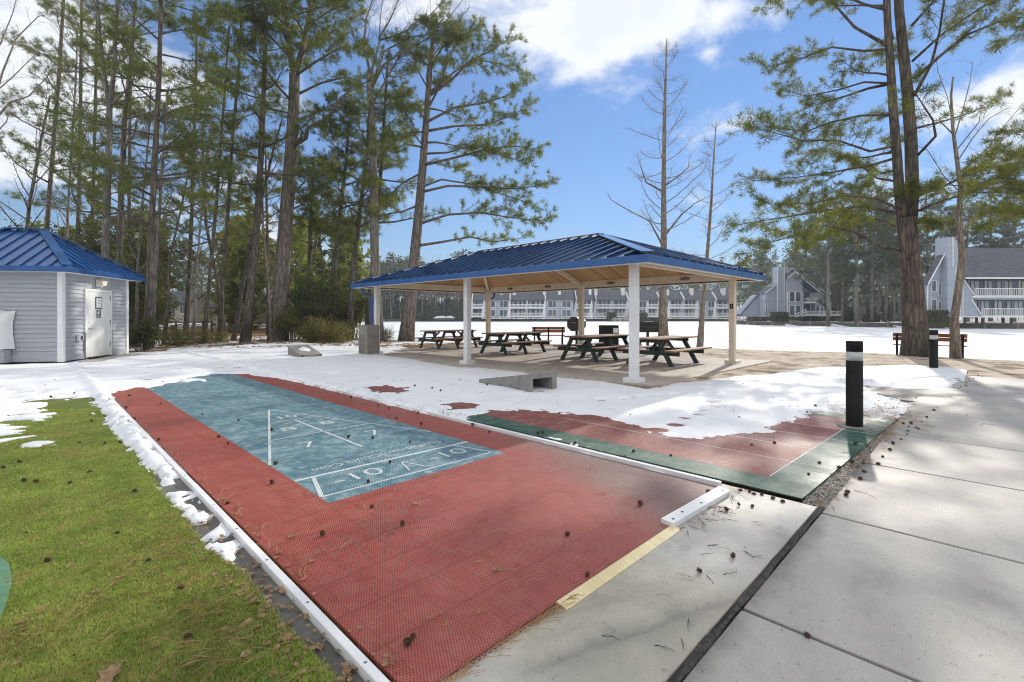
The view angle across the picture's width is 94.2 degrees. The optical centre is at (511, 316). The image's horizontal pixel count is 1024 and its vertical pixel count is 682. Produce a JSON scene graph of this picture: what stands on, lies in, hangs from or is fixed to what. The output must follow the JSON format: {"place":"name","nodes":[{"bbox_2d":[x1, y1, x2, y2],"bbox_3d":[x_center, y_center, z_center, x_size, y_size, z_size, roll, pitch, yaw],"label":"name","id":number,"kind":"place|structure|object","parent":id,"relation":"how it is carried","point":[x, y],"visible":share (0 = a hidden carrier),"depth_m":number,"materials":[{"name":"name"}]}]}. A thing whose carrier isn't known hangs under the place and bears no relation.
{"place":"outdoors","nodes":[
{"label":"outdoors","id":0,"kind":"place"},
{"bbox_2d":[0,317,1023,681],"bbox_3d":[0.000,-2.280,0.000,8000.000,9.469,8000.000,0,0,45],"label":"ground","id":1,"kind":"structure","parent":0,"point":[994,369],"depth_m":15.05,"materials":[{"name":"soil"}]},
{"bbox_2d":[0,310,14,362],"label":"covered appliance","id":2,"kind":"object","parent":1,"relation":"on","point":[7,345],"visible":1,"depth_m":13.89,"materials":[{"name":"grey"}]},
{"bbox_2d":[0,81,76,230],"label":"bare tree","id":3,"kind":"object","parent":1,"relation":"on","point":[30,195],"visible":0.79,"depth_m":26.95,"materials":[{"name":"brown plant"}]},
{"bbox_2d":[0,0,84,134],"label":"bare tree","id":4,"kind":"object","parent":1,"relation":"on","point":[9,79],"visible":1,"depth_m":20.62,"materials":[{"name":"brown plant"}]},
{"bbox_2d":[0,0,119,230],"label":"pine tree","id":5,"kind":"object","parent":1,"relation":"on","point":[48,190],"visible":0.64,"depth_m":29.89,"materials":[{"name":"green plant"}]},
{"bbox_2d":[27,20,104,245],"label":"bare tree","id":6,"kind":"object","parent":1,"relation":"on","point":[68,193],"visible":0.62,"depth_m":23.46,"materials":[{"name":"brown plant"}]},
{"bbox_2d":[4,0,138,241],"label":"pine tree","id":7,"kind":"object","parent":1,"relation":"on","point":[78,200],"visible":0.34,"depth_m":32.56,"materials":[{"name":"green plant"}]},
{"bbox_2d":[0,227,144,361],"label":"utility shed","id":8,"kind":"structure","parent":1,"relation":"on","point":[65,300],"depth_m":14.66,"materials":[{"name":"grey"}]},
{"bbox_2d":[87,291,110,356],"bbox_3d":[-13.860,0.257,15.957,0.087,2.135,1.201,0,0,-11],"label":"door","id":9,"kind":"structure","parent":8,"relation":"in","point":[98,303],"depth_m":15.93,"materials":[{"name":"metal"}]},
{"bbox_2d":[2,1,152,242],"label":"pine tree","id":10,"kind":"object","parent":1,"relation":"on","point":[17,195],"visible":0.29,"depth_m":33.54,"materials":[{"name":"green plant"}]},
{"bbox_2d":[35,215,144,310],"bbox_3d":[-24.576,-2.212,27.001,6.560,7.327,6.975,0,0,45],"label":"evergreen bush","id":11,"kind":"object","parent":1,"relation":"on","point":[98,250],"visible":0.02,"depth_m":27.43,"materials":[{"name":"green plant"}]},
{"bbox_2d":[0,0,216,264],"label":"pine tree","id":12,"kind":"object","parent":1,"relation":"on","point":[125,107],"visible":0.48,"depth_m":23.90,"materials":[{"name":"green plant"}]},
{"bbox_2d":[43,0,186,258],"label":"pine tree","id":13,"kind":"object","parent":1,"relation":"on","point":[110,104],"visible":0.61,"depth_m":21.42,"materials":[{"name":"plant"}]},
{"bbox_2d":[72,207,173,324],"bbox_3d":[-24.997,-2.727,30.069,5.489,8.356,5.892,0,0,-3],"label":"evergreen bush","id":14,"kind":"object","parent":1,"relation":"on","point":[128,232],"visible":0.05,"depth_m":29.87,"materials":[{"name":"green plant"}]},
{"bbox_2d":[13,0,250,349],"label":"pine tree","id":15,"kind":"object","parent":1,"relation":"on","point":[120,185],"visible":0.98,"depth_m":19.66,"materials":[{"name":"green plant"}]},
{"bbox_2d":[64,53,204,320],"bbox_3d":[-24.679,-8.020,30.782,6.676,19.073,6.980,0,0,18],"label":"pine tree","id":16,"kind":"object","parent":1,"relation":"on","point":[83,179],"visible":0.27,"depth_m":30.84,"materials":[{"name":"green plant"}]},
{"bbox_2d":[98,68,180,323],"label":"pine tree","id":17,"kind":"object","parent":1,"relation":"on","point":[139,246],"visible":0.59,"depth_m":22.46,"materials":[{"name":"plant"}]},
{"bbox_2d":[129,315,163,350],"bbox_3d":[-14.956,0.683,19.149,1.619,1.538,1.609,0,0,45],"label":"evergreen bush","id":18,"kind":"object","parent":1,"relation":"on","point":[144,333],"visible":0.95,"depth_m":19.09,"materials":[{"name":"green plant"}]},
{"bbox_2d":[110,239,183,342],"bbox_3d":[-19.150,-1.138,23.977,4.221,5.180,3.961,0,0,8],"label":"evergreen bush","id":19,"kind":"object","parent":1,"relation":"on","point":[160,308],"visible":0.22,"depth_m":23.79,"materials":[{"name":"green plant"}]},
{"bbox_2d":[125,78,200,347],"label":"bare tree","id":20,"kind":"object","parent":1,"relation":"on","point":[161,170],"visible":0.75,"depth_m":20.75,"materials":[{"name":"brown plant"}]},
{"bbox_2d":[135,146,208,343],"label":"pine tree","id":21,"kind":"object","parent":1,"relation":"on","point":[171,249],"visible":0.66,"depth_m":22.95,"materials":[{"name":"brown plant"}]},
{"bbox_2d":[0,397,345,681],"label":"turf","id":22,"kind":"structure","parent":1,"relation":"on","point":[304,660],"depth_m":2.52,"materials":[{"name":"plant"}]},
{"bbox_2d":[0,556,11,617],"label":"putting green","id":23,"kind":"object","parent":22,"relation":"on","point":[3,602],"visible":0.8,"depth_m":2.43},
{"bbox_2d":[0,448,306,681],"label":"pine straw","id":24,"kind":"object","parent":22,"relation":"on","point":[161,556],"visible":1,"depth_m":2.16,"materials":[{"name":"plant"}]},
{"bbox_2d":[107,503,337,681],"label":"pine straw","id":25,"kind":"object","parent":22,"relation":"on","point":[202,521],"visible":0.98,"depth_m":2.34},
{"bbox_2d":[158,323,203,345],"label":"evergreen bush","id":26,"kind":"object","parent":1,"relation":"on","point":[179,338],"visible":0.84,"depth_m":22.54,"materials":[{"name":"green plant"}]},
{"bbox_2d":[124,4,257,336],"bbox_3d":[-22.082,-9.951,32.859,6.704,22.956,8.415,0,0,45],"label":"pine tree","id":27,"kind":"object","parent":1,"relation":"on","point":[186,322],"visible":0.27,"depth_m":32.88,"materials":[{"name":"green plant"}]},
{"bbox_2d":[169,291,213,321],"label":"cottage","id":28,"kind":"structure","parent":1,"relation":"on","point":[179,312],"depth_m":56.10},
{"bbox_2d":[161,111,232,343],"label":"bare tree","id":29,"kind":"object","parent":1,"relation":"on","point":[195,284],"visible":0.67,"depth_m":23.96,"materials":[{"name":"brown plant"}]},
{"bbox_2d":[25,173,369,332],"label":"thicket pine","id":30,"kind":"object","parent":1,"relation":"on","point":[233,277],"depth_m":42.59,"materials":[{"name":"plant"}]},
{"bbox_2d":[127,11,279,342],"bbox_3d":[-15.173,-7.378,24.696,6.599,17.815,7.814,0,0,-9],"label":"pine tree","id":31,"kind":"object","parent":1,"relation":"on","point":[176,202],"visible":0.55,"depth_m":24.89,"materials":[{"name":"green plant"}]},
{"bbox_2d":[156,121,260,337],"bbox_3d":[-19.714,-5.837,31.223,5.830,14.745,6.450,0,0,-10],"label":"pine tree","id":32,"kind":"object","parent":1,"relation":"on","point":[208,239],"visible":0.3,"depth_m":30.56,"materials":[{"name":"green plant"}]},
{"bbox_2d":[170,0,291,340],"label":"pine tree","id":33,"kind":"object","parent":1,"relation":"on","point":[230,123],"visible":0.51,"depth_m":25.87,"materials":[{"name":"green plant"}]},
{"bbox_2d":[99,404,363,681],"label":"court ledge","id":34,"kind":"object","parent":1,"relation":"on","point":[330,654],"visible":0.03,"depth_m":2.32,"materials":[{"name":"concrete"}]},
{"bbox_2d":[187,513,369,681],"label":"fallen leaves","id":35,"kind":"object","parent":34,"relation":"on","point":[346,670],"visible":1,"depth_m":2.12,"materials":[{"name":"plant"}]},
{"bbox_2d":[132,209,366,296],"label":"distant woods","id":36,"kind":"object","parent":1,"relation":"on","point":[179,256],"depth_m":73.45,"materials":[{"name":"plant"}]},
{"bbox_2d":[177,0,338,342],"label":"pine tree","id":37,"kind":"object","parent":1,"relation":"on","point":[246,328],"visible":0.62,"depth_m":25.33,"materials":[{"name":"green plant"}]},
{"bbox_2d":[230,109,287,340],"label":"bare tree","id":38,"kind":"object","parent":1,"relation":"on","point":[236,320],"visible":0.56,"depth_m":26.93,"materials":[{"name":"brown plant"}]},
{"bbox_2d":[233,109,291,341],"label":"bare tree","id":39,"kind":"object","parent":1,"relation":"on","point":[269,289],"visible":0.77,"depth_m":25.94,"materials":[{"name":"brown plant"}]},
{"bbox_2d":[220,145,316,334],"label":"pine tree","id":40,"kind":"object","parent":1,"relation":"on","point":[275,190],"visible":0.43,"depth_m":34.82,"materials":[{"name":"green plant"}]},
{"bbox_2d":[138,333,421,347],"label":"fallen leaves","id":41,"kind":"object","parent":1,"relation":"on","point":[261,340],"visible":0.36,"depth_m":22.93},
{"bbox_2d":[267,302,309,341],"bbox_3d":[-11.862,0.315,25.622,1.943,2.277,2.304,0,0,45],"label":"evergreen bush","id":42,"kind":"object","parent":1,"relation":"on","point":[286,320],"visible":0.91,"depth_m":25.31,"materials":[{"name":"green plant"}]},
{"bbox_2d":[190,483,389,681],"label":"edge rail","id":43,"kind":"object","parent":1,"relation":"on","point":[337,638],"visible":1,"depth_m":2.26,"materials":[{"name":"white paint"}]},
{"bbox_2d":[214,0,386,341],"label":"pine tree","id":44,"kind":"object","parent":1,"relation":"on","point":[280,294],"visible":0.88,"depth_m":25.76,"materials":[{"name":"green plant"}]},
{"bbox_2d":[288,345,321,356],"bbox_3d":[-7.118,1.219,16.284,0.740,0.410,1.556,0,0,-40],"label":"beanbag board","id":45,"kind":"object","parent":1,"relation":"on","point":[301,350],"visible":0.85,"depth_m":16.08,"materials":[{"name":"concrete"}]},
{"bbox_2d":[269,145,349,338],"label":"pine tree","id":46,"kind":"object","parent":1,"relation":"on","point":[299,198],"visible":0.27,"depth_m":28.59,"materials":[{"name":"green plant"}]},
{"bbox_2d":[283,257,348,340],"bbox_3d":[-11.112,-1.004,27.316,4.416,4.913,3.853,0,0,45],"label":"evergreen bush","id":47,"kind":"object","parent":1,"relation":"on","point":[320,296],"visible":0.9,"depth_m":26.68,"materials":[{"name":"green plant"}]},
{"bbox_2d":[290,314,358,343],"bbox_3d":[-10.121,0.846,25.738,3.872,2.368,3.656,0,0,-3],"label":"evergreen bush","id":48,"kind":"object","parent":1,"relation":"on","point":[320,331],"visible":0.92,"depth_m":25.10,"materials":[{"name":"green plant"}]},
{"bbox_2d":[294,102,390,325],"bbox_3d":[-9.822,-5.357,28.222,6.230,13.768,5.966,0,0,45],"label":"pine tree","id":49,"kind":"object","parent":1,"relation":"on","point":[333,136],"visible":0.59,"depth_m":27.19,"materials":[{"name":"green plant"}]},
{"bbox_2d":[322,283,366,339],"bbox_3d":[-9.994,-0.409,29.085,3.768,3.806,3.528,0,0,45],"label":"evergreen bush","id":50,"kind":"object","parent":1,"relation":"on","point":[359,310],"visible":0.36,"depth_m":28.54,"materials":[{"name":"green plant"}]},
{"bbox_2d":[307,75,408,339],"bbox_3d":[-9.396,-6.010,27.442,6.410,15.068,5.890,0,0,2],"label":"pine tree","id":51,"kind":"object","parent":1,"relation":"on","point":[350,308],"visible":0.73,"depth_m":26.98,"materials":[{"name":"green plant"}]},
{"bbox_2d":[358,325,379,353],"bbox_3d":[-5.051,0.839,16.797,0.570,1.070,0.570,0,0,45],"label":"litter bin","id":52,"kind":"object","parent":1,"relation":"on","point":[368,339],"visible":0.99,"depth_m":16.58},
{"bbox_2d":[332,44,452,324],"bbox_3d":[-7.818,-7.483,28.907,6.112,18.091,7.282,0,0,45],"label":"pine tree","id":53,"kind":"object","parent":1,"relation":"on","point":[355,164],"visible":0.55,"depth_m":28.28,"materials":[{"name":"green plant"}]},
{"bbox_2d":[111,367,716,681],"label":"shuffleboard court","id":54,"kind":"object","parent":1,"relation":"on","point":[412,570],"visible":0.99,"depth_m":3.43,"materials":[{"name":"concrete"}]},
{"bbox_2d":[207,414,637,646],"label":"pine cones","id":55,"kind":"object","parent":54,"relation":"on","point":[449,551],"visible":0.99,"depth_m":2.71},
{"bbox_2d":[238,366,721,486],"bbox_3d":[-3.326,1.360,8.785,14.100,0.067,0.044,0,0,45],"label":"edge rail","id":56,"kind":"object","parent":54,"relation":"on","point":[705,480],"visible":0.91,"depth_m":4.83,"materials":[{"name":"white paint"}]},
{"bbox_2d":[661,486,729,526],"bbox_3d":[1.335,1.345,3.393,0.899,0.039,0.101,0,0,-43],"label":"end board","id":57,"kind":"object","parent":54,"relation":"on","point":[686,512],"visible":1,"depth_m":3.33,"materials":[{"name":"white paint"}]},
{"bbox_2d":[361,251,471,320],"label":"bare woods","id":58,"kind":"object","parent":1,"relation":"on","point":[399,264],"depth_m":153.53,"materials":[{"name":"plant"}]},
{"bbox_2d":[329,0,506,341],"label":"bare tree","id":59,"kind":"object","parent":1,"relation":"on","point":[374,245],"visible":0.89,"depth_m":25.84,"materials":[{"name":"plant"}]},
{"bbox_2d":[364,296,480,321],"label":"distant brush","id":60,"kind":"object","parent":1,"relation":"on","point":[431,311],"depth_m":152.04,"materials":[{"name":"plant"}]},
{"bbox_2d":[348,0,563,341],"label":"pine tree","id":61,"kind":"object","parent":1,"relation":"on","point":[407,329],"visible":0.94,"depth_m":26.53,"materials":[{"name":"green plant"}]},
{"bbox_2d":[0,341,966,563],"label":"snow","id":62,"kind":"structure","parent":1,"relation":"on","point":[771,400],"depth_m":8.61,"materials":[{"name":"snow"}]},
{"bbox_2d":[479,372,556,391],"bbox_3d":[0.112,1.219,9.068,0.740,0.410,1.633,0,0,-38],"label":"beanbag board","id":63,"kind":"object","parent":1,"relation":"on","point":[527,382],"visible":0.76,"depth_m":8.66,"materials":[{"name":"concrete"}]},
{"bbox_2d":[471,290,573,317],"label":"townhouse row","id":64,"kind":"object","parent":1,"relation":"on","point":[553,304],"visible":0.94,"depth_m":150.00,"materials":[{"name":"grey"}]},
{"bbox_2d":[363,319,728,321],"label":"seawall","id":65,"kind":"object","parent":1,"relation":"on","point":[388,320],"visible":0.28,"depth_m":160.93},
{"bbox_2d":[384,345,771,385],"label":"pavilion slab","id":66,"kind":"structure","parent":1,"relation":"on","point":[608,368],"depth_m":13.74,"materials":[{"name":"concrete"}]},
{"bbox_2d":[414,329,482,349],"bbox_3d":[-2.760,0.982,20.779,1.720,0.760,2.480,0,0,45],"label":"picnic table","id":67,"kind":"object","parent":66,"relation":"on","point":[442,338],"visible":0.84,"depth_m":20.39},
{"bbox_2d":[474,331,551,354],"bbox_3d":[0.058,0.982,17.869,1.720,0.760,2.480,0,0,45],"label":"picnic table","id":68,"kind":"object","parent":66,"relation":"on","point":[507,342],"visible":1,"depth_m":17.58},
{"bbox_2d":[350,233,767,382],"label":"picnic pavilion","id":69,"kind":"structure","parent":66,"relation":"on","point":[581,263],"depth_m":13.79,"materials":[{"name":"blue metal"}]},
{"bbox_2d":[553,334,641,362],"bbox_3d":[2.768,0.982,15.220,1.720,0.760,2.480,0,0,45],"label":"picnic table","id":70,"kind":"object","parent":66,"relation":"on","point":[599,348],"visible":0.9,"depth_m":14.81,"materials":[{"name":"wood"}]},
{"bbox_2d":[617,335,711,366],"bbox_3d":[4.498,0.982,13.925,1.720,0.760,2.480,0,0,45],"label":"picnic table","id":71,"kind":"object","parent":66,"relation":"on","point":[655,350],"visible":0.93,"depth_m":13.52,"materials":[{"name":"wood"}]},
{"bbox_2d":[573,289,593,317],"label":"townhouse row","id":72,"kind":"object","parent":1,"relation":"on","point":[588,304],"visible":0.73,"depth_m":152.83,"materials":[{"name":"white"}]},
{"bbox_2d":[442,484,816,681],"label":"apron slab","id":73,"kind":"structure","parent":1,"relation":"on","point":[635,611],"depth_m":2.22,"materials":[{"name":"concrete"}]},
{"bbox_2d":[434,590,579,681],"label":"pine straw","id":74,"kind":"object","parent":73,"relation":"on","point":[537,620],"visible":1,"depth_m":2.04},
{"bbox_2d":[556,525,680,609],"bbox_3d":[0.645,1.357,2.646,0.063,0.016,1.173,0,0,45],"label":"ramp strip","id":75,"kind":"object","parent":73,"relation":"on","point":[594,583],"visible":0.99,"depth_m":2.56,"materials":[{"name":"yellow wood"}]},
{"bbox_2d":[367,385,895,499],"bbox_3d":[0.663,1.358,7.776,8.381,0.014,3.910,0,0,45],"label":"beanbag court","id":76,"kind":"object","parent":1,"relation":"on","point":[786,463],"visible":0.52,"depth_m":5.03,"materials":[{"name":"concrete"}]},
{"bbox_2d":[837,341,872,429],"bbox_3d":[4.201,0.847,5.834,0.360,1.095,0.360,0,0,45],"label":"bollard light","id":77,"kind":"object","parent":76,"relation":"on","point":[854,385],"visible":0.98,"depth_m":5.76,"materials":[{"name":"black paint"}]},
{"bbox_2d":[639,317,660,349],"bbox_3d":[5.700,0.717,19.957,1.022,1.354,0.736,0,0,9],"label":"park grill","id":78,"kind":"object","parent":1,"relation":"on","point":[647,325],"visible":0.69,"depth_m":19.74,"materials":[{"name":"metal"}]},
{"bbox_2d":[607,39,711,346],"bbox_3d":[7.579,-6.181,23.981,4.849,15.680,5.125,0,0,45],"label":"bare tree","id":79,"kind":"object","parent":1,"relation":"on","point":[663,320],"visible":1,"depth_m":23.90,"materials":[{"name":"brown plant"}]},
{"bbox_2d":[592,288,736,317],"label":"townhouse row","id":80,"kind":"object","parent":1,"relation":"on","point":[683,303],"visible":0.75,"depth_m":159.00,"materials":[{"name":"grey"}]},
{"bbox_2d":[568,252,802,318],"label":"distant woods","id":81,"kind":"object","parent":1,"relation":"on","point":[741,295],"depth_m":195.03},
{"bbox_2d":[673,121,756,346],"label":"bare tree","id":82,"kind":"object","parent":1,"relation":"on","point":[700,339],"visible":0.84,"depth_m":24.93,"materials":[{"name":"brown plant"}]},
{"bbox_2d":[736,266,840,319],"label":"lakeside house","id":83,"kind":"structure","parent":1,"relation":"on","point":[782,291],"depth_m":92.96,"materials":[{"name":"grey"}]},
{"bbox_2d":[787,214,837,301],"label":"pine tree","id":84,"kind":"object","parent":1,"relation":"on","point":[798,266],"visible":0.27,"depth_m":111.13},
{"bbox_2d":[745,294,899,321],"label":"distant brush","id":85,"kind":"object","parent":1,"relation":"on","point":[889,311],"depth_m":102.07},
{"bbox_2d":[790,188,864,321],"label":"pine tree","id":86,"kind":"object","parent":1,"relation":"on","point":[840,275],"visible":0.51,"depth_m":79.73,"materials":[{"name":"plant"}]},
{"bbox_2d":[814,217,874,321],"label":"pine tree","id":87,"kind":"object","parent":1,"relation":"on","point":[863,289],"visible":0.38,"depth_m":83.85,"materials":[{"name":"plant"}]},
{"bbox_2d":[809,172,894,322],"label":"pine tree","id":88,"kind":"object","parent":1,"relation":"on","point":[857,278],"visible":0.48,"depth_m":77.68,"materials":[{"name":"plant"}]},
{"bbox_2d":[817,246,899,320],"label":"bare woods","id":89,"kind":"object","parent":1,"relation":"on","point":[847,283],"depth_m":106.74,"materials":[{"name":"plant"}]},
{"bbox_2d":[836,185,898,321],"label":"pine tree","id":90,"kind":"object","parent":1,"relation":"on","point":[890,233],"visible":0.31,"depth_m":81.72,"materials":[{"name":"plant"}]},
{"bbox_2d":[718,0,1023,356],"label":"pine tree","id":91,"kind":"object","parent":1,"relation":"on","point":[915,334],"visible":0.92,"depth_m":16.75,"materials":[{"name":"green plant"}]},
{"bbox_2d":[736,320,1023,328],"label":"seawall","id":92,"kind":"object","parent":1,"relation":"on","point":[962,325],"visible":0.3,"depth_m":71.68,"materials":[{"name":"concrete"}]},
{"bbox_2d":[743,228,1018,320],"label":"distant woods","id":93,"kind":"object","parent":1,"relation":"on","point":[754,286],"depth_m":133.62,"materials":[{"name":"plant"}]},
{"bbox_2d":[851,187,919,321],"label":"pine tree","id":94,"kind":"object","parent":1,"relation":"on","point":[878,269],"visible":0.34,"depth_m":83.80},
{"bbox_2d":[863,214,924,321],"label":"pine tree","id":95,"kind":"object","parent":1,"relation":"on","point":[892,282],"visible":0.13,"depth_m":87.89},
{"bbox_2d":[880,177,967,283],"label":"pine tree","id":96,"kind":"object","parent":1,"relation":"on","point":[926,260],"visible":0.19,"depth_m":90.57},
{"bbox_2d":[929,330,937,367],"bbox_3d":[10.833,0.896,12.214,0.360,1.095,0.360,0,0,45],"label":"bollard light","id":97,"kind":"object","parent":1,"relation":"on","point":[933,348],"visible":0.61,"depth_m":12.15,"materials":[{"name":"black paint"}]},
{"bbox_2d":[927,310,950,325],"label":"hedge","id":98,"kind":"object","parent":1,"relation":"on","point":[938,317],"visible":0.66,"depth_m":60.97,"materials":[{"name":"green plant"}]},
{"bbox_2d":[890,48,1023,358],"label":"young tree","id":99,"kind":"object","parent":1,"relation":"on","point":[955,347],"visible":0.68,"depth_m":15.91,"materials":[{"name":"brown plant"}]},
{"bbox_2d":[932,202,1010,321],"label":"pine tree","id":100,"kind":"object","parent":1,"relation":"on","point":[1001,242],"visible":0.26,"depth_m":88.55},
{"bbox_2d":[922,14,1023,236],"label":"pine tree","id":101,"kind":"object","parent":1,"relation":"on","point":[996,148],"visible":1,"depth_m":14.33,"materials":[{"name":"green plant"}]},
{"bbox_2d":[924,237,1023,323],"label":"lakeside house","id":102,"kind":"structure","parent":1,"relation":"on","point":[993,285],"depth_m":62.54,"materials":[{"name":"grey"}]},
{"bbox_2d":[973,198,1023,321],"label":"pine tree","id":103,"kind":"object","parent":1,"relation":"on","point":[1014,238],"visible":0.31,"depth_m":87.89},
{"bbox_2d":[0,0,1023,310],"label":"sky","id":104,"kind":"structure","parent":0,"point":[590,59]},
{"bbox_2d":[354,321,1023,360],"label":"lake","id":105,"kind":"structure","parent":0,"point":[999,344],"depth_m":40.35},
{"bbox_2d":[680,376,1023,681],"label":"sidewalk","id":106,"kind":"structure","parent":0,"point":[913,571],"depth_m":2.53,"materials":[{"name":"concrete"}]},
{"bbox_2d":[669,505,824,681],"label":"joint filler","id":107,"kind":"object","parent":106,"relation":"on","point":[702,648],"visible":1,"depth_m":2.24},
{"bbox_2d":[802,415,901,507],"bbox_3d":[3.865,1.369,5.027,4.628,0.018,0.170,0,0,-43],"label":"gravel strip","id":108,"kind":"object","parent":106,"relation":"on","point":[833,483],"visible":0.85,"depth_m":3.99,"materials":[{"name":"gravel"}]},
{"bbox_2d":[805,415,916,512],"bbox_3d":[3.698,1.351,4.896,0.556,0.014,4.360,0,0,45],"label":"pine straw","id":109,"kind":"object","parent":108,"relation":"on","point":[891,429],"visible":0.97,"depth_m":4.59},
{"bbox_2d":[863,385,923,401],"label":"snow","id":110,"kind":"structure","parent":0,"point":[905,394],"depth_m":8.54,"materials":[{"name":"snow"}]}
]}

